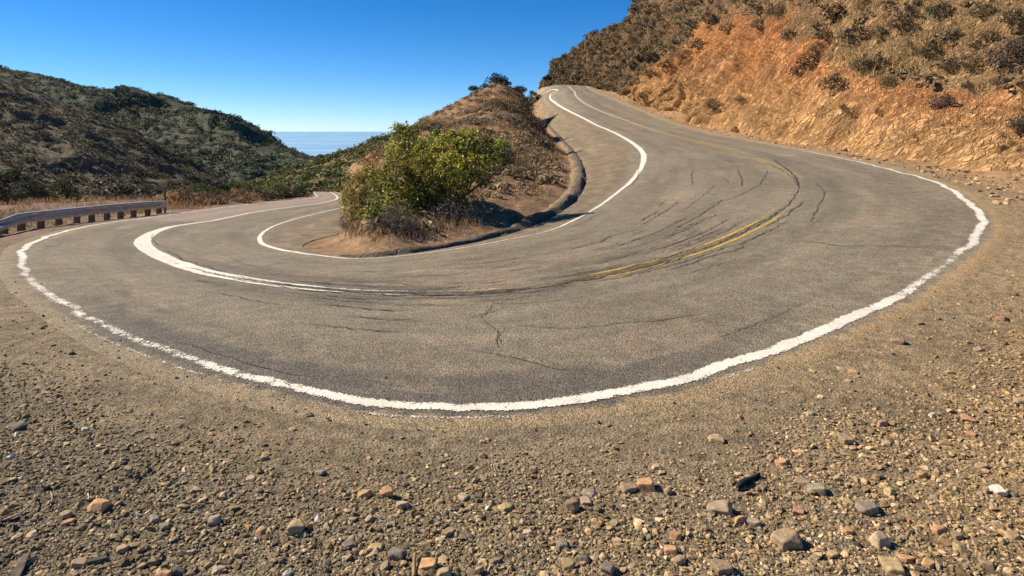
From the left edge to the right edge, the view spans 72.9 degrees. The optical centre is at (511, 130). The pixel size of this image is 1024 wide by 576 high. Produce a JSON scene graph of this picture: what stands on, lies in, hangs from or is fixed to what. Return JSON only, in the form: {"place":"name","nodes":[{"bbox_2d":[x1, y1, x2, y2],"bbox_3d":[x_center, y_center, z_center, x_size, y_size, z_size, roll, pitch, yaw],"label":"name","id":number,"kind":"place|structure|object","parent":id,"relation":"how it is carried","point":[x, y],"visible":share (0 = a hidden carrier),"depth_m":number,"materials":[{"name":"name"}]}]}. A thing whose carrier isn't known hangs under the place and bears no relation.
{"place":"outdoors","nodes":[
{"label":"outdoors","id":0,"kind":"place"},
{"bbox_2d":[0,78,230,204],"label":"hill","id":1,"kind":"structure","parent":0,"point":[89,168],"depth_m":50.44,"materials":[{"name":"plant"}]},
{"bbox_2d":[0,165,33,183],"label":"verge bush","id":2,"kind":"object","parent":1,"relation":"on","point":[15,172],"visible":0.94,"depth_m":36.33,"materials":[{"name":"green plant"}]},
{"bbox_2d":[3,179,49,200],"bbox_3d":[-24.652,3.064,35.003,2.398,1.180,1.414,0,0,0],"label":"verge bush","id":3,"kind":"object","parent":1,"relation":"on","point":[29,188],"visible":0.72,"depth_m":34.97,"materials":[{"name":"green plant"}]},
{"bbox_2d":[0,75,238,201],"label":"hill scrub","id":4,"kind":"object","parent":1,"relation":"on","point":[80,178],"visible":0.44,"depth_m":50.77,"materials":[{"name":"green plant"}]},
{"bbox_2d":[222,180,247,190],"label":"verge bush","id":5,"kind":"object","parent":1,"relation":"on","point":[230,184],"visible":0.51,"depth_m":66.53,"materials":[{"name":"green plant"}]},
{"bbox_2d":[0,67,310,183],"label":"hill","id":6,"kind":"structure","parent":0,"point":[199,119],"depth_m":177.52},
{"bbox_2d":[0,65,312,182],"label":"hill scrub","id":7,"kind":"object","parent":6,"relation":"on","point":[214,162],"visible":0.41,"depth_m":174.54,"materials":[{"name":"green plant"}]},
{"bbox_2d":[0,0,641,131],"label":"sky","id":8,"kind":"structure","parent":0,"point":[277,65],"materials":[{"name":"blue"}]},
{"bbox_2d":[248,133,397,197],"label":"hill","id":9,"kind":"structure","parent":0,"point":[330,162],"depth_m":83.49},
{"bbox_2d":[229,132,398,196],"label":"hill scrub","id":10,"kind":"object","parent":9,"relation":"on","point":[307,174],"visible":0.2,"depth_m":86.48,"materials":[{"name":"green plant"}]},
{"bbox_2d":[272,132,389,156],"bbox_3d":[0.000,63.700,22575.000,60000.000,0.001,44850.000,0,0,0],"label":"sea","id":11,"kind":"structure","parent":0,"point":[314,143],"depth_m":4491.61,"materials":[{"name":"liquid"}]},
{"bbox_2d":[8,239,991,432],"bbox_3d":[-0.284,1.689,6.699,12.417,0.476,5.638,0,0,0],"label":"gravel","id":12,"kind":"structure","parent":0,"point":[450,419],"depth_m":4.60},
{"bbox_2d":[0,85,1005,430],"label":"road","id":13,"kind":"structure","parent":0,"point":[668,261],"depth_m":7.51,"materials":[{"name":"asphalt"}]},
{"bbox_2d":[0,83,1023,575],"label":"ground","id":14,"kind":"structure","parent":0,"point":[664,435],"depth_m":3.88,"materials":[{"name":"soil"}]},
{"bbox_2d":[0,182,24,204],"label":"verge bush","id":15,"kind":"object","parent":14,"relation":"on","point":[5,195],"visible":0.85,"depth_m":33.73,"materials":[{"name":"green plant"}]},
{"bbox_2d":[8,421,26,430],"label":"stone","id":16,"kind":"object","parent":14,"relation":"on","point":[18,425],"visible":0.98,"depth_m":3.96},
{"bbox_2d":[11,551,30,575],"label":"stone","id":17,"kind":"object","parent":14,"relation":"on","point":[19,568],"visible":1,"depth_m":2.71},
{"bbox_2d":[28,179,85,201],"bbox_3d":[-23.619,3.174,35.879,2.630,1.357,1.685,0,0,0],"label":"verge bush","id":18,"kind":"object","parent":14,"relation":"on","point":[61,187],"visible":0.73,"depth_m":35.87,"materials":[{"name":"green plant"}]},
{"bbox_2d":[70,557,87,568],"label":"stone","id":19,"kind":"object","parent":14,"relation":"on","point":[78,562],"visible":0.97,"depth_m":2.71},
{"bbox_2d":[0,200,167,234],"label":"guardrail","id":20,"kind":"object","parent":14,"relation":"on","point":[21,220],"visible":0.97,"depth_m":20.34,"materials":[{"name":"metal"}]},
{"bbox_2d":[85,555,110,564],"bbox_3d":[-1.639,1.699,2.738,0.098,0.022,0.026,-5,8,-23],"label":"bark chunk","id":21,"kind":"object","parent":14,"relation":"on","point":[90,561],"visible":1,"depth_m":2.74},
{"bbox_2d":[87,498,110,512],"bbox_3d":[-1.876,1.702,3.150,0.087,0.053,0.074,-1,-4,6],"label":"stone","id":22,"kind":"object","parent":14,"relation":"on","point":[99,505],"visible":1,"depth_m":3.12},
{"bbox_2d":[116,544,129,553],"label":"stone","id":23,"kind":"object","parent":14,"relation":"on","point":[122,549],"visible":1,"depth_m":2.81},
{"bbox_2d":[0,193,291,233],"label":"dry grass","id":24,"kind":"structure","parent":14,"relation":"on","point":[27,202],"depth_m":32.80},
{"bbox_2d":[150,189,190,203],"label":"verge bush","id":25,"kind":"object","parent":14,"relation":"on","point":[168,192],"visible":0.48,"depth_m":34.69,"materials":[{"name":"brown plant"}]},
{"bbox_2d":[173,567,185,575],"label":"stone","id":26,"kind":"object","parent":14,"relation":"on","point":[178,571],"visible":1,"depth_m":2.68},
{"bbox_2d":[160,183,206,202],"bbox_3d":[-16.684,3.409,35.251,2.306,1.770,1.391,0,0,0],"label":"verge bush","id":27,"kind":"object","parent":14,"relation":"on","point":[192,196],"visible":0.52,"depth_m":35.11,"materials":[{"name":"brown plant"}]},
{"bbox_2d":[187,182,215,198],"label":"verge bush","id":28,"kind":"object","parent":14,"relation":"on","point":[204,189],"visible":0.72,"depth_m":48.19,"materials":[{"name":"green plant"}]},
{"bbox_2d":[190,191,229,204],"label":"verge bush","id":29,"kind":"object","parent":14,"relation":"on","point":[211,195],"visible":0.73,"depth_m":34.71,"materials":[{"name":"brown plant"}]},
{"bbox_2d":[207,514,221,526],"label":"stone","id":30,"kind":"object","parent":14,"relation":"on","point":[214,520],"visible":0.99,"depth_m":3.00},
{"bbox_2d":[220,188,259,202],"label":"verge bush","id":31,"kind":"object","parent":14,"relation":"on","point":[237,193],"visible":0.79,"depth_m":36.27,"materials":[{"name":"brown plant"}]},
{"bbox_2d":[256,190,278,200],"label":"verge bush","id":32,"kind":"object","parent":14,"relation":"on","point":[265,194],"visible":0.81,"depth_m":48.31,"materials":[{"name":"brown plant"}]},
{"bbox_2d":[260,184,298,197],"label":"verge bush","id":33,"kind":"object","parent":14,"relation":"on","point":[279,192],"visible":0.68,"depth_m":49.91,"materials":[{"name":"green plant"}]},
{"bbox_2d":[287,519,304,535],"bbox_3d":[-0.911,1.690,2.941,0.070,0.061,0.072,-1,1,-4],"label":"stone","id":34,"kind":"object","parent":14,"relation":"on","point":[296,526],"visible":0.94,"depth_m":2.92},
{"bbox_2d":[285,185,315,197],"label":"verge bush","id":35,"kind":"object","parent":14,"relation":"on","point":[300,194],"visible":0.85,"depth_m":50.02,"materials":[{"name":"green plant"}]},
{"bbox_2d":[342,537,358,548],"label":"stone","id":36,"kind":"object","parent":14,"relation":"on","point":[351,543],"visible":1,"depth_m":2.84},
{"bbox_2d":[333,162,386,222],"bbox_3d":[-3.072,1.420,14.654,1.459,1.492,1.116,0,0,34],"label":"yellow bush","id":37,"kind":"object","parent":14,"relation":"on","point":[356,197],"visible":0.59,"depth_m":14.56,"materials":[{"name":"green plant"}]},
{"bbox_2d":[358,489,372,498],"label":"stone","id":38,"kind":"object","parent":14,"relation":"on","point":[367,493],"visible":0.99,"depth_m":3.21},
{"bbox_2d":[355,151,379,168],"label":"scrub bush","id":39,"kind":"object","parent":14,"relation":"on","point":[368,160],"visible":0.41,"depth_m":51.50,"materials":[{"name":"brown plant"}]},
{"bbox_2d":[370,142,388,156],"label":"scrub bush","id":40,"kind":"object","parent":14,"relation":"on","point":[379,148],"visible":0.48,"depth_m":51.35,"materials":[{"name":"brown plant"}]},
{"bbox_2d":[380,486,392,497],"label":"stone","id":41,"kind":"object","parent":14,"relation":"on","point":[387,491],"visible":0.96,"depth_m":3.21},
{"bbox_2d":[360,199,429,235],"bbox_3d":[-1.915,1.441,11.126,1.000,0.707,1.023,0,0,-34],"label":"dry brush","id":42,"kind":"object","parent":14,"relation":"on","point":[395,225],"visible":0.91,"depth_m":11.08,"materials":[{"name":"brown plant"}]},
{"bbox_2d":[388,547,406,561],"bbox_3d":[-0.457,1.700,2.776,0.074,0.049,0.049,-3,4,14],"label":"stone","id":43,"kind":"object","parent":14,"relation":"on","point":[395,554],"visible":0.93,"depth_m":2.76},
{"bbox_2d":[416,558,436,570],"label":"stone","id":44,"kind":"object","parent":14,"relation":"on","point":[426,564],"visible":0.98,"depth_m":2.70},
{"bbox_2d":[415,118,441,129],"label":"scrub bush","id":45,"kind":"object","parent":14,"relation":"on","point":[424,127],"visible":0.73,"depth_m":30.53,"materials":[{"name":"green plant"}]},
{"bbox_2d":[357,121,512,222],"bbox_3d":[-1.425,0.794,12.653,2.554,1.984,2.186,0,0,17],"label":"green bush","id":46,"kind":"object","parent":14,"relation":"on","point":[417,195],"visible":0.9,"depth_m":12.55,"materials":[{"name":"green plant"}]},
{"bbox_2d":[436,567,451,575],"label":"stone","id":47,"kind":"object","parent":14,"relation":"on","point":[444,571],"visible":1,"depth_m":2.65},
{"bbox_2d":[332,80,564,242],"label":"dry grass","id":48,"kind":"structure","parent":14,"relation":"on","point":[445,225],"depth_m":20.15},
{"bbox_2d":[423,192,480,222],"bbox_3d":[-1.017,1.424,12.082,1.083,0.686,0.890,0,0,-40],"label":"dry brush","id":49,"kind":"object","parent":14,"relation":"on","point":[452,205],"visible":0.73,"depth_m":12.05,"materials":[{"name":"brown plant"}]},
{"bbox_2d":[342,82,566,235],"bbox_3d":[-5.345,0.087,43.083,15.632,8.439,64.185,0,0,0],"label":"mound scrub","id":50,"kind":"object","parent":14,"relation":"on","point":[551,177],"visible":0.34,"depth_m":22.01,"materials":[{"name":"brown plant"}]},
{"bbox_2d":[484,72,507,83],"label":"skyline bush","id":51,"kind":"object","parent":14,"relation":"on","point":[496,79],"visible":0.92,"depth_m":57.55,"materials":[{"name":"green plant"}]},
{"bbox_2d":[472,138,523,165],"bbox_3d":[-0.540,0.716,19.528,1.036,1.028,2.337,0,0,37],"label":"scrub bush","id":52,"kind":"object","parent":14,"relation":"on","point":[511,153],"visible":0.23,"depth_m":19.82,"materials":[{"name":"brown plant"}]},
{"bbox_2d":[498,502,512,511],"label":"stone","id":53,"kind":"object","parent":14,"relation":"on","point":[504,506],"visible":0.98,"depth_m":3.11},
{"bbox_2d":[490,112,524,123],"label":"scrub bush","id":54,"kind":"object","parent":14,"relation":"on","point":[511,116],"visible":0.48,"depth_m":38.23,"materials":[{"name":"brown plant"}]},
{"bbox_2d":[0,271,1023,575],"bbox_3d":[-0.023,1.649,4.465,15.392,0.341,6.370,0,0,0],"label":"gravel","id":55,"kind":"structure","parent":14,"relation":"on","point":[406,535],"depth_m":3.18,"materials":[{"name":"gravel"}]},
{"bbox_2d":[501,99,530,112],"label":"scrub bush","id":56,"kind":"object","parent":14,"relation":"on","point":[517,104],"visible":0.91,"depth_m":40.89,"materials":[{"name":"brown plant"}]},
{"bbox_2d":[506,112,550,132],"bbox_3d":[0.739,-0.252,30.356,2.298,1.123,1.397,0,0,0],"label":"scrub bush","id":57,"kind":"object","parent":14,"relation":"on","point":[533,122],"visible":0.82,"depth_m":30.29,"materials":[{"name":"brown plant"}]},
{"bbox_2d":[525,90,541,102],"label":"skyline bush","id":58,"kind":"object","parent":14,"relation":"on","point":[531,99],"visible":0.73,"depth_m":84.39,"materials":[{"name":"green plant"}]},
{"bbox_2d":[556,538,567,549],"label":"stone","id":59,"kind":"object","parent":14,"relation":"on","point":[561,544],"visible":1,"depth_m":2.84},
{"bbox_2d":[561,558,574,569],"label":"stone","id":60,"kind":"object","parent":14,"relation":"on","point":[568,563],"visible":1,"depth_m":2.71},
{"bbox_2d":[564,499,579,512],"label":"stone","id":61,"kind":"object","parent":14,"relation":"on","point":[571,504],"visible":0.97,"depth_m":3.10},
{"bbox_2d":[600,560,614,575],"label":"stone","id":62,"kind":"object","parent":14,"relation":"on","point":[607,567],"visible":0.99,"depth_m":2.67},
{"bbox_2d":[620,483,637,493],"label":"stone","id":63,"kind":"object","parent":14,"relation":"on","point":[626,488],"visible":0.96,"depth_m":3.25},
{"bbox_2d":[637,477,654,492],"bbox_3d":[0.633,1.679,3.282,0.086,0.053,0.074,-4,-4,6],"label":"stone","id":64,"kind":"object","parent":14,"relation":"on","point":[645,484],"visible":0.97,"depth_m":3.25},
{"bbox_2d":[664,545,676,554],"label":"stone","id":65,"kind":"object","parent":14,"relation":"on","point":[670,549],"visible":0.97,"depth_m":2.77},
{"bbox_2d":[670,531,681,540],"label":"stone","id":66,"kind":"object","parent":14,"relation":"on","point":[676,535],"visible":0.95,"depth_m":2.87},
{"bbox_2d":[671,554,685,566],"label":"stone","id":67,"kind":"object","parent":14,"relation":"on","point":[678,560],"visible":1,"depth_m":2.71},
{"bbox_2d":[708,434,724,443],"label":"stone","id":68,"kind":"object","parent":14,"relation":"on","point":[715,438],"visible":1,"depth_m":3.76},
{"bbox_2d":[707,500,732,515],"bbox_3d":[0.926,1.684,3.094,0.112,0.044,0.078,-11,-6,19],"label":"stone","id":69,"kind":"object","parent":14,"relation":"on","point":[722,507],"visible":0.94,"depth_m":3.07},
{"bbox_2d":[709,559,733,575],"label":"stone","id":70,"kind":"object","parent":14,"relation":"on","point":[720,567],"visible":0.99,"depth_m":2.66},
{"bbox_2d":[736,472,759,490],"bbox_3d":[1.127,1.678,3.328,0.206,0.032,0.033,0,0,-42],"label":"rubber strip","id":71,"kind":"object","parent":14,"relation":"on","point":[742,482],"visible":1,"depth_m":3.31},
{"bbox_2d":[746,517,760,526],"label":"stone","id":72,"kind":"object","parent":14,"relation":"on","point":[753,521],"visible":1,"depth_m":2.99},
{"bbox_2d":[770,527,802,551],"bbox_3d":[1.129,1.683,2.849,0.106,0.078,0.095,0,0,-12],"label":"stone","id":73,"kind":"object","parent":14,"relation":"on","point":[785,539],"visible":0.99,"depth_m":2.82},
{"bbox_2d":[793,477,810,486],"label":"stone","id":74,"kind":"object","parent":14,"relation":"on","point":[802,481],"visible":0.94,"depth_m":3.30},
{"bbox_2d":[807,482,825,495],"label":"stone","id":75,"kind":"object","parent":14,"relation":"on","point":[820,488],"visible":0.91,"depth_m":3.23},
{"bbox_2d":[615,95,1023,205],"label":"rubble","id":76,"kind":"object","parent":14,"relation":"on","point":[1006,200],"visible":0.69,"depth_m":16.73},
{"bbox_2d":[836,432,854,444],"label":"stone","id":77,"kind":"object","parent":14,"relation":"on","point":[844,439],"visible":0.99,"depth_m":3.71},
{"bbox_2d":[855,500,878,515],"bbox_3d":[1.579,1.682,3.082,0.106,0.053,0.084,7,-1,-27],"label":"stone","id":78,"kind":"object","parent":14,"relation":"on","point":[867,507],"visible":0.98,"depth_m":3.06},
{"bbox_2d":[869,531,890,548],"bbox_3d":[1.507,1.680,2.836,0.070,0.060,0.061,8,1,-20],"label":"stone","id":79,"kind":"object","parent":14,"relation":"on","point":[878,539],"visible":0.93,"depth_m":2.82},
{"bbox_2d":[877,555,904,575],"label":"stone","id":80,"kind":"object","parent":14,"relation":"on","point":[891,565],"visible":1,"depth_m":2.67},
{"bbox_2d":[898,554,915,562],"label":"stone","id":81,"kind":"object","parent":14,"relation":"on","point":[905,558],"visible":0.98,"depth_m":2.72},
{"bbox_2d":[921,557,934,569],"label":"stone","id":82,"kind":"object","parent":14,"relation":"on","point":[927,562],"visible":1,"depth_m":2.69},
{"bbox_2d":[930,524,946,535],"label":"stone","id":83,"kind":"object","parent":14,"relation":"on","point":[936,529],"visible":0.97,"depth_m":2.91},
{"bbox_2d":[952,542,967,552],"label":"stone","id":84,"kind":"object","parent":14,"relation":"on","point":[960,548],"visible":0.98,"depth_m":2.78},
{"bbox_2d":[977,557,994,569],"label":"stone","id":85,"kind":"object","parent":14,"relation":"on","point":[986,564],"visible":1,"depth_m":2.68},
{"bbox_2d":[988,484,1007,496],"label":"stone","id":86,"kind":"object","parent":14,"relation":"on","point":[1000,490],"visible":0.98,"depth_m":3.18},
{"bbox_2d":[1004,530,1020,539],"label":"stone","id":87,"kind":"object","parent":14,"relation":"on","point":[1011,535],"visible":1,"depth_m":2.85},
{"bbox_2d":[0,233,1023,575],"bbox_3d":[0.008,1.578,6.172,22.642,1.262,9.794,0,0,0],"label":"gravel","id":88,"kind":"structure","parent":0,"point":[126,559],"depth_m":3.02,"materials":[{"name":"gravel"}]},
{"bbox_2d":[539,0,1023,171],"bbox_3d":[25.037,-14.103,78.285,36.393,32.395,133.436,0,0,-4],"label":"hillside","id":89,"kind":"structure","parent":0,"point":[723,67],"depth_m":29.43,"materials":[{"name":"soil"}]},
{"bbox_2d":[694,9,714,21],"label":"slope bush","id":90,"kind":"object","parent":89,"relation":"on","point":[707,14],"visible":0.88,"depth_m":54.04,"materials":[{"name":"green plant"}]},
{"bbox_2d":[764,3,783,15],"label":"slope bush","id":91,"kind":"object","parent":89,"relation":"on","point":[772,10],"visible":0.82,"depth_m":41.60,"materials":[{"name":"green plant"}]},
{"bbox_2d":[538,0,1023,93],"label":"hill scrub","id":92,"kind":"object","parent":89,"relation":"on","point":[556,72],"visible":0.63,"depth_m":67.95,"materials":[{"name":"brown plant"}]},
{"bbox_2d":[789,63,808,76],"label":"slope bush","id":93,"kind":"object","parent":89,"relation":"on","point":[797,72],"visible":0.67,"depth_m":32.73,"materials":[{"name":"brown plant"}]},
{"bbox_2d":[791,50,821,68],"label":"slope bush","id":94,"kind":"object","parent":89,"relation":"on","point":[811,56],"visible":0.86,"depth_m":31.66,"materials":[{"name":"brown plant"}]},
{"bbox_2d":[811,27,832,41],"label":"slope bush","id":95,"kind":"object","parent":89,"relation":"on","point":[821,36],"visible":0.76,"depth_m":33.32,"materials":[{"name":"brown plant"}]},
{"bbox_2d":[815,72,847,91],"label":"slope bush","id":96,"kind":"object","parent":89,"relation":"on","point":[833,79],"visible":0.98,"depth_m":27.27,"materials":[{"name":"brown plant"}]},
{"bbox_2d":[819,0,843,17],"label":"slope bush","id":97,"kind":"object","parent":89,"relation":"on","point":[830,7],"visible":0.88,"depth_m":33.64,"materials":[{"name":"brown plant"}]},
{"bbox_2d":[832,21,873,41],"bbox_3d":[14.523,-4.165,29.540,1.846,0.915,1.291,0,0,0],"label":"slope bush","id":98,"kind":"object","parent":89,"relation":"on","point":[845,35],"visible":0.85,"depth_m":29.31,"materials":[{"name":"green plant"}]},
{"bbox_2d":[845,56,876,72],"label":"slope bush","id":99,"kind":"object","parent":89,"relation":"on","point":[858,64],"visible":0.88,"depth_m":26.82,"materials":[{"name":"brown plant"}]},
{"bbox_2d":[849,0,876,10],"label":"slope bush","id":100,"kind":"object","parent":89,"relation":"on","point":[863,2],"visible":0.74,"depth_m":31.19,"materials":[{"name":"brown plant"}]},
{"bbox_2d":[863,53,886,68],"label":"slope bush","id":101,"kind":"object","parent":89,"relation":"on","point":[881,58],"visible":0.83,"depth_m":26.71,"materials":[{"name":"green plant"}]},
{"bbox_2d":[862,24,888,38],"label":"slope bush","id":102,"kind":"object","parent":89,"relation":"on","point":[874,32],"visible":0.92,"depth_m":27.93,"materials":[{"name":"brown plant"}]},
{"bbox_2d":[877,76,895,87],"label":"slope bush","id":103,"kind":"object","parent":89,"relation":"on","point":[886,82],"visible":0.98,"depth_m":25.29,"materials":[{"name":"brown plant"}]},
{"bbox_2d":[885,14,911,29],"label":"slope bush","id":104,"kind":"object","parent":89,"relation":"on","point":[899,18],"visible":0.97,"depth_m":27.18,"materials":[{"name":"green plant"}]},
{"bbox_2d":[894,4,917,17],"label":"slope bush","id":105,"kind":"object","parent":89,"relation":"on","point":[907,12],"visible":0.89,"depth_m":27.51,"materials":[{"name":"brown plant"}]},
{"bbox_2d":[912,40,943,58],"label":"slope bush","id":106,"kind":"object","parent":89,"relation":"on","point":[930,45],"visible":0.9,"depth_m":25.37,"materials":[{"name":"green plant"}]},
{"bbox_2d":[916,0,954,18],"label":"slope bush","id":107,"kind":"object","parent":89,"relation":"on","point":[935,13],"visible":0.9,"depth_m":26.89,"materials":[{"name":"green plant"}]},
{"bbox_2d":[925,92,958,108],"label":"slope bush","id":108,"kind":"object","parent":89,"relation":"on","point":[945,101],"visible":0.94,"depth_m":21.85,"materials":[{"name":"brown plant"}]},
{"bbox_2d":[937,59,958,71],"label":"slope bush","id":109,"kind":"object","parent":89,"relation":"on","point":[952,62],"visible":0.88,"depth_m":23.65,"materials":[{"name":"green plant"}]},
{"bbox_2d":[955,51,984,68],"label":"slope bush","id":110,"kind":"object","parent":89,"relation":"on","point":[973,58],"visible":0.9,"depth_m":23.05,"materials":[{"name":"brown plant"}]},
{"bbox_2d":[964,1,996,19],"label":"slope bush","id":111,"kind":"object","parent":89,"relation":"on","point":[979,12],"visible":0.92,"depth_m":25.24,"materials":[{"name":"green plant"}]},
{"bbox_2d":[975,27,994,39],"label":"slope bush","id":112,"kind":"object","parent":89,"relation":"on","point":[987,30],"visible":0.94,"depth_m":24.26,"materials":[{"name":"brown plant"}]},
{"bbox_2d":[977,38,1023,67],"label":"slope bush","id":113,"kind":"object","parent":89,"relation":"on","point":[1013,49],"visible":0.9,"depth_m":22.02,"materials":[{"name":"brown plant"}]},
{"bbox_2d":[994,6,1023,23],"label":"slope bush","id":114,"kind":"object","parent":89,"relation":"on","point":[1012,15],"visible":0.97,"depth_m":23.82,"materials":[{"name":"brown plant"}]},
{"bbox_2d":[1006,114,1023,130],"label":"slope bush","id":115,"kind":"object","parent":89,"relation":"on","point":[1019,121],"visible":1,"depth_m":18.36,"materials":[{"name":"green plant"}]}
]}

